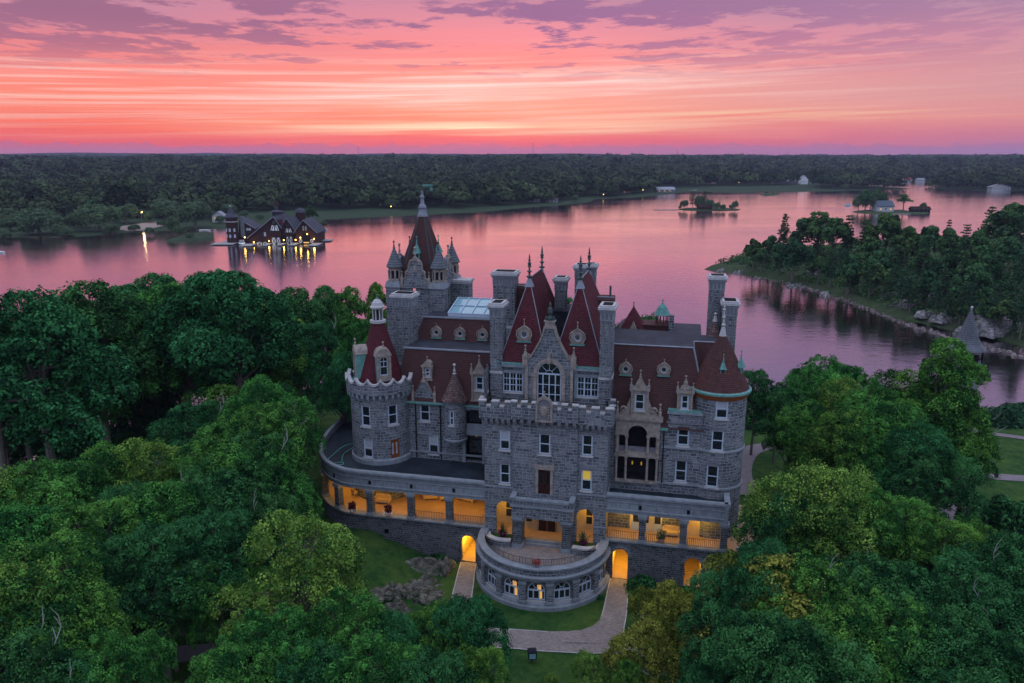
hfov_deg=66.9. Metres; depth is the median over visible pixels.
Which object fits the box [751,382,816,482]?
maple tree
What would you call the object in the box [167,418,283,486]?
maple tree
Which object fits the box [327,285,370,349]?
tall tree
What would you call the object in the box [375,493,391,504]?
wicker bench
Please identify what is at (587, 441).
window
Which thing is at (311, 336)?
maple tree
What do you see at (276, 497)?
maple tree
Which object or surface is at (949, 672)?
maple tree
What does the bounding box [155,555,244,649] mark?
maple tree
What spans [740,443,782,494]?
footpath
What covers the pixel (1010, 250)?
broadleaf tree
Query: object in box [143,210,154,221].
bush
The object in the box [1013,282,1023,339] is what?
pine tree
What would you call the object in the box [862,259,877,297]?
pine tree
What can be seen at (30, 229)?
bush
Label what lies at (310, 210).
broadleaf tree
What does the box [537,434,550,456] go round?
window
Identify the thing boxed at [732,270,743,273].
shore rock
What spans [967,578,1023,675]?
maple tree
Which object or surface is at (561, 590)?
window
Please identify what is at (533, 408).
castle
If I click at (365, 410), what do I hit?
window
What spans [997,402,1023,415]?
shrub
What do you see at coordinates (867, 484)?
maple tree
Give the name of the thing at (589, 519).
entrance window
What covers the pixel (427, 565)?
rock outcrop
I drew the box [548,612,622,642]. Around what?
brick path
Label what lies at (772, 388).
maple tree
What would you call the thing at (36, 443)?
maple tree
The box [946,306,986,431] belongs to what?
stone tower
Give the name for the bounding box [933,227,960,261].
broadleaf tree
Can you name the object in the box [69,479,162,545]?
maple tree
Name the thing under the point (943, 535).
maple tree
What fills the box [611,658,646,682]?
maple tree
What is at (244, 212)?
bush
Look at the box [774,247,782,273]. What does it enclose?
pine tree
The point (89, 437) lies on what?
maple tree
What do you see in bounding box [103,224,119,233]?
bush
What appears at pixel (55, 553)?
maple tree
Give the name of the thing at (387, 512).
flower pot
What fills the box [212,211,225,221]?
house
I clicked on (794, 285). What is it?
shore rock
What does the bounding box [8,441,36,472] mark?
maple tree
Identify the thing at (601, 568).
window
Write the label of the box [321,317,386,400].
maple tree
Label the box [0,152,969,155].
hills
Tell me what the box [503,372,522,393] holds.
window
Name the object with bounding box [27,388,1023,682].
lawn
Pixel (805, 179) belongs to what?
house
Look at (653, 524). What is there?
veranda doors
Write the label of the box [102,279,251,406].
maple tree
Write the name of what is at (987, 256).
broadleaf tree
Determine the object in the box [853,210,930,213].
island
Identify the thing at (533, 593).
window
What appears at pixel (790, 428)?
maple tree
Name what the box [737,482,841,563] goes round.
maple tree
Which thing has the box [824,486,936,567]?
maple tree
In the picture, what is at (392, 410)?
window
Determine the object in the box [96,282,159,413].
oak tree
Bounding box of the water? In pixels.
[0,181,1023,464]
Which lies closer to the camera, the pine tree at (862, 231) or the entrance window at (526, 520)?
the entrance window at (526, 520)
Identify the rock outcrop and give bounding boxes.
[377,581,404,599]
[383,599,412,613]
[403,573,442,599]
[405,557,439,575]
[427,589,444,599]
[432,556,456,577]
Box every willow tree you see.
[0,216,19,230]
[15,207,63,233]
[55,204,71,215]
[63,214,82,230]
[74,204,121,230]
[116,203,138,223]
[150,198,179,218]
[164,216,180,233]
[176,201,213,227]
[220,204,237,213]
[680,200,688,206]
[694,195,704,205]
[704,199,714,204]
[713,202,720,207]
[852,197,865,209]
[865,195,877,210]
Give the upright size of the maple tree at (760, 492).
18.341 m
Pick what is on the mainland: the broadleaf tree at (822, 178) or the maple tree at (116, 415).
the broadleaf tree at (822, 178)
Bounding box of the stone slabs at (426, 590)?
[409,578,438,598]
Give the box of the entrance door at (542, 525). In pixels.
[537,520,557,531]
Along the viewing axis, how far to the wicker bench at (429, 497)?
93.27 m
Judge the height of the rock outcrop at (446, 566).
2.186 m
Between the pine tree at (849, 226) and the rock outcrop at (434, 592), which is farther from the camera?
the pine tree at (849, 226)
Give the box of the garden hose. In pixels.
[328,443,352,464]
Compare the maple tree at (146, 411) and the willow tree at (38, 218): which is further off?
the willow tree at (38, 218)
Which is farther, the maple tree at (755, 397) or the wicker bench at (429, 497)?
the maple tree at (755, 397)
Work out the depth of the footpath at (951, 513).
101.34 m
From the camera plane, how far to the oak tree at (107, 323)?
104.39 m
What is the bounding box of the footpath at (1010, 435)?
[974,430,1023,438]
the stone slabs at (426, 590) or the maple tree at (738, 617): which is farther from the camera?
the stone slabs at (426, 590)
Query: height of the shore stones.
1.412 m
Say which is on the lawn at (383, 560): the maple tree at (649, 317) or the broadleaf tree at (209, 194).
the maple tree at (649, 317)
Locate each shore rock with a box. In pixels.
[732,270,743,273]
[786,283,801,287]
[821,291,828,296]
[890,299,920,307]
[914,310,933,318]
[929,311,955,323]
[950,326,961,335]
[975,316,1020,338]
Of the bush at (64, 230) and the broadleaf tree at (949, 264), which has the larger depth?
the bush at (64, 230)
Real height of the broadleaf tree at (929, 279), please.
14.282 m
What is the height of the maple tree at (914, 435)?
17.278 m
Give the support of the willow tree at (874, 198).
on the island at (881, 212)
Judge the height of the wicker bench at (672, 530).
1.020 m
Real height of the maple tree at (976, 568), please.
15.119 m
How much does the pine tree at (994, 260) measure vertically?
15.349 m
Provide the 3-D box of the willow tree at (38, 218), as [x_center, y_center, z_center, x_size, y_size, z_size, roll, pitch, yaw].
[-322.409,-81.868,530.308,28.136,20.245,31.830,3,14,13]
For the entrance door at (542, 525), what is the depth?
87.05 m
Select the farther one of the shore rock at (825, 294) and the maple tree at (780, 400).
the shore rock at (825, 294)
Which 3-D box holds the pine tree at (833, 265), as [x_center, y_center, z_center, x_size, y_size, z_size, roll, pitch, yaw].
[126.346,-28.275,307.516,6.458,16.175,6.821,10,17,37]
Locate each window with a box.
[360,406,371,428]
[363,439,373,459]
[388,404,399,426]
[419,405,430,422]
[428,435,439,455]
[485,568,495,590]
[498,430,510,451]
[498,464,510,485]
[502,578,518,599]
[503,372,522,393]
[505,502,510,516]
[525,519,533,522]
[526,583,545,602]
[537,363,560,405]
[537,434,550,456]
[553,582,571,602]
[576,376,598,398]
[579,575,592,597]
[580,435,593,457]
[580,470,592,492]
[585,509,593,525]
[599,565,604,586]
[673,460,686,483]
[676,430,689,447]
[704,465,718,489]
[710,431,723,453]
[714,401,728,420]
[974,355,978,363]
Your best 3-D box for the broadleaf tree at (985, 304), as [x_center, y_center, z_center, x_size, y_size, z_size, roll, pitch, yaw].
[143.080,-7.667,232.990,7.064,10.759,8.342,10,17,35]
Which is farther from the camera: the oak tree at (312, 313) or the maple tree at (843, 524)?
the oak tree at (312, 313)
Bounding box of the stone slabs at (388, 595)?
[365,586,411,602]
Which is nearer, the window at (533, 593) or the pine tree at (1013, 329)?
the window at (533, 593)
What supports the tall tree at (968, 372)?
on the lawn at (383, 560)
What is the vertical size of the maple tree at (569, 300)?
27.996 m
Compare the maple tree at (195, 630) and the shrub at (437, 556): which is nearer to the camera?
the maple tree at (195, 630)
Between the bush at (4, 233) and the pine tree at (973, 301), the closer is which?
the pine tree at (973, 301)
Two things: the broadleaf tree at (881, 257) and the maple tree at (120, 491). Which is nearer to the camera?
the maple tree at (120, 491)
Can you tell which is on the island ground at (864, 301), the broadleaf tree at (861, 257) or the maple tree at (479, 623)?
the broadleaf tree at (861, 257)
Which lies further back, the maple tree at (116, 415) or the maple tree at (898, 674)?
the maple tree at (116, 415)
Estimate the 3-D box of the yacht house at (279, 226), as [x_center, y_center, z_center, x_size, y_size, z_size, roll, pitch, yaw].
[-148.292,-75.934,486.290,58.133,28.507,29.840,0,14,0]
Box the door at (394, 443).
[390,439,398,458]
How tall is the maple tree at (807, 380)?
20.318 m
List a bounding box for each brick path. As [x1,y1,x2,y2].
[453,562,475,601]
[487,629,685,652]
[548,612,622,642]
[603,578,626,631]
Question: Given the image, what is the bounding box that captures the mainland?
[0,175,1023,237]
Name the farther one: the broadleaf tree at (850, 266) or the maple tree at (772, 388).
the broadleaf tree at (850, 266)
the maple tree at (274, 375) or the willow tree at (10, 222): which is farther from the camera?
the willow tree at (10, 222)
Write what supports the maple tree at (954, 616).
on the lawn at (383, 560)
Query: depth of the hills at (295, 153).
6673.81 m
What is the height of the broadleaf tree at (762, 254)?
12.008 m
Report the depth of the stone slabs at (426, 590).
81.65 m
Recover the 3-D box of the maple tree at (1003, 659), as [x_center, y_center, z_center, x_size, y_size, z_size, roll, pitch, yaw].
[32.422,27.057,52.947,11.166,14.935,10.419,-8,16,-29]
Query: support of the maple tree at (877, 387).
on the lawn at (383, 560)
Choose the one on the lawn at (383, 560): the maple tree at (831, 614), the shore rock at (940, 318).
the maple tree at (831, 614)
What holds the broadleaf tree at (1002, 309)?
on the island ground at (864, 301)
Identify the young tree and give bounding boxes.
[599,614,688,682]
[627,577,698,650]
[665,607,711,660]
[673,547,838,675]
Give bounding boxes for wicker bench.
[351,488,357,495]
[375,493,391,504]
[423,495,437,499]
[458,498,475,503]
[662,525,679,537]
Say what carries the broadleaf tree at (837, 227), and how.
on the island ground at (864, 301)
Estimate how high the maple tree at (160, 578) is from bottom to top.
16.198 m
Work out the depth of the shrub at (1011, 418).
141.63 m
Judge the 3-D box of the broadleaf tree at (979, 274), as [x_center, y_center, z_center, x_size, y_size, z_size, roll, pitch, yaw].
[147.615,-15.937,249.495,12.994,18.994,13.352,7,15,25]
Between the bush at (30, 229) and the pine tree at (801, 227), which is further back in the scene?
the bush at (30, 229)
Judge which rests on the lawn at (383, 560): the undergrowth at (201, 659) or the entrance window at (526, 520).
the undergrowth at (201, 659)
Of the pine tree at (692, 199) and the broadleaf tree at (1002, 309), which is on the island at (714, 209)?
the pine tree at (692, 199)
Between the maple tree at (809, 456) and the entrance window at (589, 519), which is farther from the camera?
the maple tree at (809, 456)
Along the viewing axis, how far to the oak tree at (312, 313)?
136.70 m
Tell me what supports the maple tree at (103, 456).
on the lawn at (383, 560)
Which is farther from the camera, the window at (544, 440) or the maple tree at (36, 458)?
the maple tree at (36, 458)
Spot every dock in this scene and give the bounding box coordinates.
[210,242,238,244]
[307,243,322,246]
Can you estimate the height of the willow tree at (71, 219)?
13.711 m
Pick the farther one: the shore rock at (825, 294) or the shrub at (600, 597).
the shore rock at (825, 294)
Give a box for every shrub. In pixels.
[430,550,445,560]
[596,594,604,599]
[624,574,657,594]
[628,594,660,617]
[745,415,761,429]
[970,493,1023,536]
[984,404,1023,428]
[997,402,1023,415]
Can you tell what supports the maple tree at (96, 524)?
on the lawn at (383, 560)
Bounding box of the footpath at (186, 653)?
[143,643,216,662]
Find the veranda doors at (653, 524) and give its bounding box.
[629,515,661,531]
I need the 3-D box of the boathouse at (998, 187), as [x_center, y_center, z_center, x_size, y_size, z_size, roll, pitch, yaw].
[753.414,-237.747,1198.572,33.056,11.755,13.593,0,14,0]
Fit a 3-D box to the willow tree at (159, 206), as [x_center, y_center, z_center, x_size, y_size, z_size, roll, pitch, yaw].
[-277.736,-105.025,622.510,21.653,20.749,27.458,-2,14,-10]
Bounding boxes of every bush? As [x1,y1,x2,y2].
[0,230,11,239]
[17,225,34,234]
[51,224,62,234]
[60,227,74,235]
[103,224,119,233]
[127,224,140,229]
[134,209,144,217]
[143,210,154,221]
[145,227,154,233]
[156,220,164,226]
[172,225,186,234]
[185,233,193,237]
[215,216,224,222]
[239,210,248,215]
[732,200,738,208]
[803,270,819,277]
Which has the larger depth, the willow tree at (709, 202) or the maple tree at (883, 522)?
the willow tree at (709, 202)
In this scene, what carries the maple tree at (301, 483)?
on the lawn at (383, 560)
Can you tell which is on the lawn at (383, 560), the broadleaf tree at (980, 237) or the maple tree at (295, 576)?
the maple tree at (295, 576)
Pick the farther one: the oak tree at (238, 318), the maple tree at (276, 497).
the oak tree at (238, 318)
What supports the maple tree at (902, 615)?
on the lawn at (383, 560)
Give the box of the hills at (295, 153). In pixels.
[165,153,1023,155]
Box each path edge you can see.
[452,562,476,597]
[490,628,576,652]
[600,578,628,632]
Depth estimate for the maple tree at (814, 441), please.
90.88 m
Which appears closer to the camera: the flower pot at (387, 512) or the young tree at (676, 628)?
the young tree at (676, 628)
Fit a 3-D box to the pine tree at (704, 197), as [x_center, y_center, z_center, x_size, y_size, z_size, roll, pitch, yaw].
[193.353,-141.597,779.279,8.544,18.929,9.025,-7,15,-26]
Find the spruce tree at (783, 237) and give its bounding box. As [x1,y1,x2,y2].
[776,214,790,254]
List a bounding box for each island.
[678,207,739,210]
[759,193,779,195]
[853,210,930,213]
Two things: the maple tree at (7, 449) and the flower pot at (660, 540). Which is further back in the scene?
the maple tree at (7, 449)
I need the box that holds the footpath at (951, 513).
[939,498,964,520]
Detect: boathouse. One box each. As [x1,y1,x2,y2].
[545,197,557,201]
[654,187,675,191]
[987,184,1010,190]
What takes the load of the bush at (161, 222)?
on the mainland
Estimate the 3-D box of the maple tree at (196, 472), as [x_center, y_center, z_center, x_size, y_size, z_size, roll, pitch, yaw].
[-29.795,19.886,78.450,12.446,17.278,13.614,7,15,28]
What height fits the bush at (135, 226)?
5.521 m
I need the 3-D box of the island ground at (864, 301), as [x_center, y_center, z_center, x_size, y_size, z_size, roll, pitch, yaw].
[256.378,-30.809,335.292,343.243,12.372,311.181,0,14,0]
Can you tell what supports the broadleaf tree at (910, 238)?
on the island ground at (864, 301)
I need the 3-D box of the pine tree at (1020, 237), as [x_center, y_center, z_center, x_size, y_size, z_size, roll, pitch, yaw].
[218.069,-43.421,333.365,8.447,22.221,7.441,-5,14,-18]
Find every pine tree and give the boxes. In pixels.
[688,192,695,205]
[702,191,706,202]
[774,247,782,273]
[792,219,811,250]
[810,235,823,257]
[822,250,838,288]
[838,236,851,257]
[841,215,856,247]
[853,219,871,252]
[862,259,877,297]
[879,277,894,308]
[893,267,910,310]
[902,275,921,312]
[909,239,934,275]
[919,272,927,305]
[928,281,943,314]
[942,288,953,324]
[958,239,969,260]
[958,294,972,323]
[959,224,972,245]
[961,283,979,314]
[981,206,996,238]
[987,252,1007,278]
[1008,214,1023,249]
[1011,316,1017,337]
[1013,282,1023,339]
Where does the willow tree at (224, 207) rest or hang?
on the mainland
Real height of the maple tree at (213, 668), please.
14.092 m
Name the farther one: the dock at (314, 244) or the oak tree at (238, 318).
the dock at (314, 244)
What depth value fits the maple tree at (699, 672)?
54.38 m
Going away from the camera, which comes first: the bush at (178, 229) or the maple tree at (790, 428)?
the maple tree at (790, 428)
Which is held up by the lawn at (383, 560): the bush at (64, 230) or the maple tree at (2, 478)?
the maple tree at (2, 478)
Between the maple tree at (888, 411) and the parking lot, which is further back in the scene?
the parking lot
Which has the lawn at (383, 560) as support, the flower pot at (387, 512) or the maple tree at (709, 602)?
the maple tree at (709, 602)
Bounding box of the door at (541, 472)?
[539,470,549,493]
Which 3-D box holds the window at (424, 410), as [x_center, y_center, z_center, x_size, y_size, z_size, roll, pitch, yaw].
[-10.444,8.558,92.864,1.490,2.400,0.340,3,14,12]
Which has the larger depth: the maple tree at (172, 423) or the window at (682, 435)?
the maple tree at (172, 423)
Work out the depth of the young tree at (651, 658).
61.79 m
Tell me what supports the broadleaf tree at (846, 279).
on the island ground at (864, 301)
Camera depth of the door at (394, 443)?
92.49 m
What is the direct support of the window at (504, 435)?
in the castle
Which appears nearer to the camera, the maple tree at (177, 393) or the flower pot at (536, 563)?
the flower pot at (536, 563)
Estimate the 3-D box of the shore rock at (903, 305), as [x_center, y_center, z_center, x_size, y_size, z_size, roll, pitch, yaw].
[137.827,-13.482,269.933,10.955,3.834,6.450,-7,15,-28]
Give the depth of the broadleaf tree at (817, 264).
313.35 m
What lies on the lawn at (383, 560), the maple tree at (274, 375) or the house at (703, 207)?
the maple tree at (274, 375)
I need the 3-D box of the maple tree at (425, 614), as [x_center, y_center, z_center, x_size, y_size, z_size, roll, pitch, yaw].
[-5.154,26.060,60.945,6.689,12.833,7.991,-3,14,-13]
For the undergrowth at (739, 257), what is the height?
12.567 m
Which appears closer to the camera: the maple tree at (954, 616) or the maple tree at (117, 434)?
the maple tree at (954, 616)
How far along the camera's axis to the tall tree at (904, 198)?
748.35 m
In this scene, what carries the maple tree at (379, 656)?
on the lawn at (383, 560)
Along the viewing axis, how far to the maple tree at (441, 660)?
51.96 m
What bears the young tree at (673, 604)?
on the lawn at (383, 560)
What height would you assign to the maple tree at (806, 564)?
16.041 m
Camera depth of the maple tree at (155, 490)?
70.76 m
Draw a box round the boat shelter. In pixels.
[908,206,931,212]
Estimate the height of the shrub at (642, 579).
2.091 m
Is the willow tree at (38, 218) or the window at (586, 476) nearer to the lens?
the window at (586, 476)
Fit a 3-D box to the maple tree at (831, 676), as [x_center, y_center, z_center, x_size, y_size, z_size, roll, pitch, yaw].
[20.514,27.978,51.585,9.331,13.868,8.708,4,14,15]
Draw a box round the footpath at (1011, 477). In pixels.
[990,473,1023,480]
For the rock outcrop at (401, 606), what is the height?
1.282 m
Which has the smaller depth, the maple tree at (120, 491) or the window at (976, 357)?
the maple tree at (120, 491)
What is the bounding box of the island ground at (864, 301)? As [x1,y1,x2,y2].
[705,237,1023,345]
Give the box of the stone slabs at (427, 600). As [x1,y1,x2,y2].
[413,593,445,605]
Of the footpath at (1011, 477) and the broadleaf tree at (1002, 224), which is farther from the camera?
the broadleaf tree at (1002, 224)
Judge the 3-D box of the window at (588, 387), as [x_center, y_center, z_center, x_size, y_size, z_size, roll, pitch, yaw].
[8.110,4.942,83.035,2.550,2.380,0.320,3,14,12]
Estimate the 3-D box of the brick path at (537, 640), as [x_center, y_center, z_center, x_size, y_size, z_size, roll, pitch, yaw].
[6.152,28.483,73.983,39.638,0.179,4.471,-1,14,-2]
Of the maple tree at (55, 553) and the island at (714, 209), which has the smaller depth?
the maple tree at (55, 553)
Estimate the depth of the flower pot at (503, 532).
85.34 m
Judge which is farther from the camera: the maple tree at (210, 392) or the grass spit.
the grass spit
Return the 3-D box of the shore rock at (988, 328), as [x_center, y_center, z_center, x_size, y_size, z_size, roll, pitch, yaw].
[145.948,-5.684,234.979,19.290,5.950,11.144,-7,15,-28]
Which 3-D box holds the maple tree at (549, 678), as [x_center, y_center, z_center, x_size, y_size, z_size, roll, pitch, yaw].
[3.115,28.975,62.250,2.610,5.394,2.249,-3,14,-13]
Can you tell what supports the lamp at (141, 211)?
on the mainland
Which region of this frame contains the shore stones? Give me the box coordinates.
[750,276,1023,357]
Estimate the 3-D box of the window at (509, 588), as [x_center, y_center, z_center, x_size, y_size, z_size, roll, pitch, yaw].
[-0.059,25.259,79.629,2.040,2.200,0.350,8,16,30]
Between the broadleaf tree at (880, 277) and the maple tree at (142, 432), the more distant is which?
the broadleaf tree at (880, 277)
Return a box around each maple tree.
[0,455,113,528]
[0,462,74,540]
[0,501,88,562]
[0,527,171,677]
[0,557,103,660]
[0,581,144,682]
[0,598,91,679]
[0,607,77,682]
[2,298,166,457]
[2,422,50,467]
[3,391,45,446]
[5,647,109,682]
[7,456,127,523]
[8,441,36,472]
[9,434,45,474]
[12,495,146,580]
[13,432,50,465]
[42,433,95,461]
[57,628,180,682]
[64,529,152,638]
[67,440,171,518]
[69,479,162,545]
[75,429,102,456]
[92,405,147,427]
[94,518,218,681]
[99,423,144,451]
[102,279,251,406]
[103,437,187,495]
[109,479,235,635]
[114,372,185,459]
[118,414,166,443]
[139,587,212,671]
[140,401,183,434]
[141,393,225,463]
[149,364,203,412]
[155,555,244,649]
[157,455,242,530]
[159,505,276,661]
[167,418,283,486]
[178,467,283,612]
[180,383,240,432]
[184,640,285,682]
[191,344,312,399]
[201,424,316,575]
[203,374,326,457]
[205,401,317,474]
[207,508,380,642]
[214,602,331,682]
[219,438,324,579]
[220,482,313,613]
[259,302,321,389]
[263,636,354,682]
[281,311,348,432]
[303,586,402,678]
[311,351,352,423]
[316,628,432,682]
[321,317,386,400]
[356,607,439,680]
[385,643,485,682]
[406,597,485,675]
[428,593,513,682]
[434,642,509,682]
[540,671,558,682]
[567,296,572,303]
[568,647,611,682]
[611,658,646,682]
[617,313,659,327]
[675,564,783,651]
[677,654,738,682]
[678,606,792,682]
[718,615,883,682]
[721,536,810,611]
[728,458,882,565]
[730,651,794,682]
[736,549,892,641]
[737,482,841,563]
[743,368,775,454]
[750,484,878,579]
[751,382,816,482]
[755,382,785,462]
[761,398,833,485]
[766,354,871,477]
[770,464,891,556]
[781,595,902,682]
[783,433,856,490]
[788,406,886,488]
[791,647,873,682]
[808,551,928,643]
[815,375,871,417]
[821,374,907,492]
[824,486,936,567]
[829,594,951,682]
[832,431,896,489]
[833,399,929,482]
[858,368,953,440]
[858,661,919,682]
[864,544,964,661]
[866,506,984,578]
[868,418,977,518]
[873,415,910,491]
[882,601,993,682]
[885,440,988,524]
[899,657,964,682]
[913,544,1019,645]
[918,623,1023,682]
[925,512,1013,572]
[926,384,1005,508]
[943,531,1023,627]
[950,432,1000,507]
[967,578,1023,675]
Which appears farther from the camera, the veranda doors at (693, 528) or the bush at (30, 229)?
the bush at (30, 229)
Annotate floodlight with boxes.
[527,647,536,661]
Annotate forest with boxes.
[0,152,1023,217]
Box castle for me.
[319,181,761,611]
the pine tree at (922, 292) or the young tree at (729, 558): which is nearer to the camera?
the young tree at (729, 558)
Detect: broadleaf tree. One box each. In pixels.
[206,192,215,197]
[305,205,318,217]
[743,238,763,269]
[752,248,770,271]
[762,235,781,265]
[772,237,816,280]
[788,211,829,255]
[808,256,828,284]
[810,175,827,187]
[812,217,859,254]
[835,253,865,292]
[838,272,859,294]
[856,252,867,266]
[856,263,899,294]
[858,189,877,210]
[858,240,888,258]
[862,212,902,247]
[862,251,896,271]
[871,189,887,199]
[888,226,921,269]
[908,249,934,278]
[916,225,941,252]
[917,269,943,306]
[919,253,963,292]
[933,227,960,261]
[949,263,994,304]
[956,248,989,297]
[957,302,975,319]
[959,230,991,258]
[969,264,1013,297]
[975,245,1004,265]
[975,298,993,317]
[977,202,1023,242]
[983,300,1020,329]
[993,236,1023,271]
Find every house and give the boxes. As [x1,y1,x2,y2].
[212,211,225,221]
[224,197,325,243]
[696,204,712,209]
[785,180,797,183]
[798,175,808,183]
[871,200,894,211]
[915,178,924,181]
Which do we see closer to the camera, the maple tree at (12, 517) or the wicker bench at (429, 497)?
the maple tree at (12, 517)
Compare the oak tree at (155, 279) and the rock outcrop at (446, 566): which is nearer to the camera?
the rock outcrop at (446, 566)
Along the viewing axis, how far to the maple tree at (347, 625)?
57.34 m
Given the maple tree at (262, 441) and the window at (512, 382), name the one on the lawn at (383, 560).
the maple tree at (262, 441)
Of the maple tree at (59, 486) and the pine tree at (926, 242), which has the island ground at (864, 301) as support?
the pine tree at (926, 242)
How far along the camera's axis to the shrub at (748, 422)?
132.36 m
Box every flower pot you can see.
[347,501,356,513]
[383,504,392,516]
[495,522,509,536]
[532,559,540,567]
[575,531,590,545]
[656,529,666,543]
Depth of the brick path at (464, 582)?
84.60 m
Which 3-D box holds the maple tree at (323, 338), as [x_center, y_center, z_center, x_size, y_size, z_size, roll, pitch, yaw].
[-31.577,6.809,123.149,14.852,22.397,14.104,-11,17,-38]
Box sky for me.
[0,0,1023,154]
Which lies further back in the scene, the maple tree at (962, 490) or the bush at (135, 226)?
the bush at (135, 226)
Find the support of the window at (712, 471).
in the castle
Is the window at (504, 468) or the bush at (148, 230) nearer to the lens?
the window at (504, 468)
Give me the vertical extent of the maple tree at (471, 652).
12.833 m
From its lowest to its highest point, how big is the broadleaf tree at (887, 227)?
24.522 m
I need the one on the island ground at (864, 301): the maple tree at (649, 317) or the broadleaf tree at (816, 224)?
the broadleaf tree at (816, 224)
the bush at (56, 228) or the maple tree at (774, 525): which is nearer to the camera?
the maple tree at (774, 525)
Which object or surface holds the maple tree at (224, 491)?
on the lawn at (383, 560)
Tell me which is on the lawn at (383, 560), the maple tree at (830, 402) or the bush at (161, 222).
the maple tree at (830, 402)
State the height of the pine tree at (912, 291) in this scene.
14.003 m
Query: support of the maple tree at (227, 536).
on the lawn at (383, 560)
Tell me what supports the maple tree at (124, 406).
on the lawn at (383, 560)
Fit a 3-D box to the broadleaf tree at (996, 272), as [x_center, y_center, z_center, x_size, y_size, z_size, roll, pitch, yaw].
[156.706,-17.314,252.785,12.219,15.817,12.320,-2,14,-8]
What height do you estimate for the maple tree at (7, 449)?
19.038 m
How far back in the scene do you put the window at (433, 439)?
93.67 m
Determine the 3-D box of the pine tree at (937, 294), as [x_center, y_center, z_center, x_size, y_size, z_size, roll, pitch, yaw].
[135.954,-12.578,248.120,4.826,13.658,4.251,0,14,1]
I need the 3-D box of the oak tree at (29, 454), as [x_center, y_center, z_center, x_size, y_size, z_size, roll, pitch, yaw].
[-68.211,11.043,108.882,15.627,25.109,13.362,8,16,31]
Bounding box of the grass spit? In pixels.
[166,231,213,241]
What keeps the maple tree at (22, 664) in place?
on the lawn at (383, 560)
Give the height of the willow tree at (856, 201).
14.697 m
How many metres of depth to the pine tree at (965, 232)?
334.66 m
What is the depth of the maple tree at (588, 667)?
61.38 m
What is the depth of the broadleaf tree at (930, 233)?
310.54 m
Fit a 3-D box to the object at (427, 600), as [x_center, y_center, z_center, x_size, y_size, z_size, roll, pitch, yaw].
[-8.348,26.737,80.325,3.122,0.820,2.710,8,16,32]
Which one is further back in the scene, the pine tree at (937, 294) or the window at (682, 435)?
the pine tree at (937, 294)
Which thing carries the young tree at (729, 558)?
on the lawn at (383, 560)
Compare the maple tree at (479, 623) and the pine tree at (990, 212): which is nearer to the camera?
the maple tree at (479, 623)
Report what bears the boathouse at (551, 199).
on the mainland
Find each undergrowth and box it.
[152,604,302,676]
[715,234,1023,334]
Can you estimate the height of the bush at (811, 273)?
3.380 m
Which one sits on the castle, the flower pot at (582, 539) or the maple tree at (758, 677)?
the flower pot at (582, 539)
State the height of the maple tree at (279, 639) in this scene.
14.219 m
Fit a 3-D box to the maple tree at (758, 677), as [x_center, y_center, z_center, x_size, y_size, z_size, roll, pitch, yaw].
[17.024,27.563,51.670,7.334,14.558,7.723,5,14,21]
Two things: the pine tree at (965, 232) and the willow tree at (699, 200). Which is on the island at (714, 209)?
the willow tree at (699, 200)
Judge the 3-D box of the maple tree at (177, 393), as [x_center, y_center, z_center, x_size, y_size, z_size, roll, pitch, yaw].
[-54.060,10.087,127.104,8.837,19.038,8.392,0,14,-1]
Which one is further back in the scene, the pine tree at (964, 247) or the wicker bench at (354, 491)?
the pine tree at (964, 247)
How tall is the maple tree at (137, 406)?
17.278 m
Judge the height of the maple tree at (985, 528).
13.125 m
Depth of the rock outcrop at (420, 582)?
82.30 m
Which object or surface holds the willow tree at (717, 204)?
on the island at (714, 209)
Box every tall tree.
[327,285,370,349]
[364,282,386,325]
[895,194,913,210]
[895,336,993,502]
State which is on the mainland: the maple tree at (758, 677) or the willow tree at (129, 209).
the willow tree at (129, 209)
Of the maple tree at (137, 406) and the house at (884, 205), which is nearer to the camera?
the maple tree at (137, 406)
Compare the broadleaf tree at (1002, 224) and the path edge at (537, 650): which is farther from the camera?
the broadleaf tree at (1002, 224)
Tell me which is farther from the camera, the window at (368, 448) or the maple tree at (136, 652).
the window at (368, 448)
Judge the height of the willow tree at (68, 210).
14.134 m
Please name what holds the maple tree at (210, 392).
on the lawn at (383, 560)
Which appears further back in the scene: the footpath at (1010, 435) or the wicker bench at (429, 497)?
the footpath at (1010, 435)
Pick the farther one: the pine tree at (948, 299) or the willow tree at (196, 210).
the willow tree at (196, 210)
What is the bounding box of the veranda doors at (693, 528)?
[687,520,699,535]
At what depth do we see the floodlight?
70.25 m
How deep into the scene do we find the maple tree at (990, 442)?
92.12 m
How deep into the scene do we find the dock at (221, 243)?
473.36 m
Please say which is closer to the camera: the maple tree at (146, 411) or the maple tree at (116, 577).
the maple tree at (116, 577)
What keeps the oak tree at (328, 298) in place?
on the lawn at (383, 560)
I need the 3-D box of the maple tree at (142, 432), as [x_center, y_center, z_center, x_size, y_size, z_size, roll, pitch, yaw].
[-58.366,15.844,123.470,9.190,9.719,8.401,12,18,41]
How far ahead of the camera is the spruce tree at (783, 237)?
380.38 m
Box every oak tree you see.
[0,285,140,462]
[0,364,56,478]
[2,389,62,469]
[35,278,170,450]
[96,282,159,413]
[131,271,178,293]
[139,271,271,400]
[165,268,304,394]
[276,285,335,418]
[303,284,357,396]
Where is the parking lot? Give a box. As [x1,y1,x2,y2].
[120,221,162,231]

